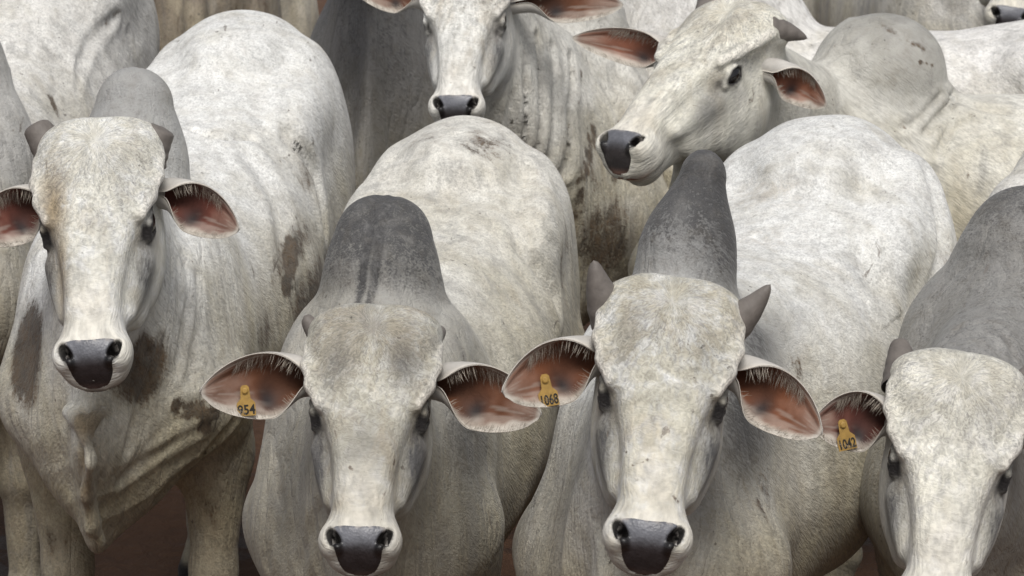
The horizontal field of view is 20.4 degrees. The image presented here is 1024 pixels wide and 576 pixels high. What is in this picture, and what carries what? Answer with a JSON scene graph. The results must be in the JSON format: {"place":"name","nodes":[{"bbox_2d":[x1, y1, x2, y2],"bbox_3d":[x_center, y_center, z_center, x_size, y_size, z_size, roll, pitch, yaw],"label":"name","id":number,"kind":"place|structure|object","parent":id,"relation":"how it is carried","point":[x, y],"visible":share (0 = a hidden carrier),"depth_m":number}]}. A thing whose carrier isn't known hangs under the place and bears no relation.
{"place":"outdoors","nodes":[
{"label":"outdoors","id":0,"kind":"place"},
{"bbox_2d":[0,0,878,575],"bbox_3d":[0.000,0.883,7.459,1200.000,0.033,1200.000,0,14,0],"label":"ground","id":1,"kind":"structure","parent":0,"point":[152,540],"depth_m":8.01},
{"bbox_2d":[0,0,159,575],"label":"zebu cow","id":2,"kind":"object","parent":1,"relation":"on","point":[61,61],"visible":0.41,"depth_m":7.46},
{"bbox_2d":[0,10,355,575],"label":"zebu cow","id":3,"kind":"object","parent":1,"relation":"on","point":[176,207],"visible":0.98,"depth_m":5.98},
{"bbox_2d":[154,0,281,51],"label":"zebu cow","id":4,"kind":"object","parent":1,"relation":"on","point":[177,18],"visible":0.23,"depth_m":9.64},
{"bbox_2d":[280,0,318,37],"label":"zebu cow","id":5,"kind":"object","parent":1,"relation":"on","point":[301,16],"visible":0.04,"depth_m":10.26},
{"bbox_2d":[310,0,434,189],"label":"zebu cow","id":6,"kind":"object","parent":1,"relation":"on","point":[377,58],"visible":0.11,"depth_m":8.21},
{"bbox_2d":[199,115,584,575],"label":"zebu cow","id":7,"kind":"object","parent":1,"relation":"on","point":[403,435],"visible":0.95,"depth_m":5.46},
{"bbox_2d":[363,0,668,325],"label":"zebu cow","id":8,"kind":"object","parent":1,"relation":"on","point":[532,73],"visible":0.54,"depth_m":7.52},
{"bbox_2d":[501,115,956,575],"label":"zebu cow","id":9,"kind":"object","parent":1,"relation":"on","point":[747,316],"visible":0.95,"depth_m":5.24},
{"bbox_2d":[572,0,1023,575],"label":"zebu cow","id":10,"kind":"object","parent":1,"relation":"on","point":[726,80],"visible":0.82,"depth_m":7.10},
{"bbox_2d":[620,0,1023,188],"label":"zebu cow","id":11,"kind":"object","parent":1,"relation":"on","point":[986,59],"visible":0.13,"depth_m":8.19},
{"bbox_2d":[803,0,985,30],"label":"zebu cow","id":12,"kind":"object","parent":1,"relation":"on","point":[942,15],"visible":0.06,"depth_m":9.93},
{"bbox_2d":[819,153,1023,575],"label":"zebu cow","id":13,"kind":"object","parent":1,"relation":"on","point":[937,430],"visible":0.95,"depth_m":4.99},
{"bbox_2d":[979,0,1023,25],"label":"zebu cow","id":14,"kind":"object","parent":1,"relation":"on","point":[999,11],"visible":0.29,"depth_m":8.61}
]}

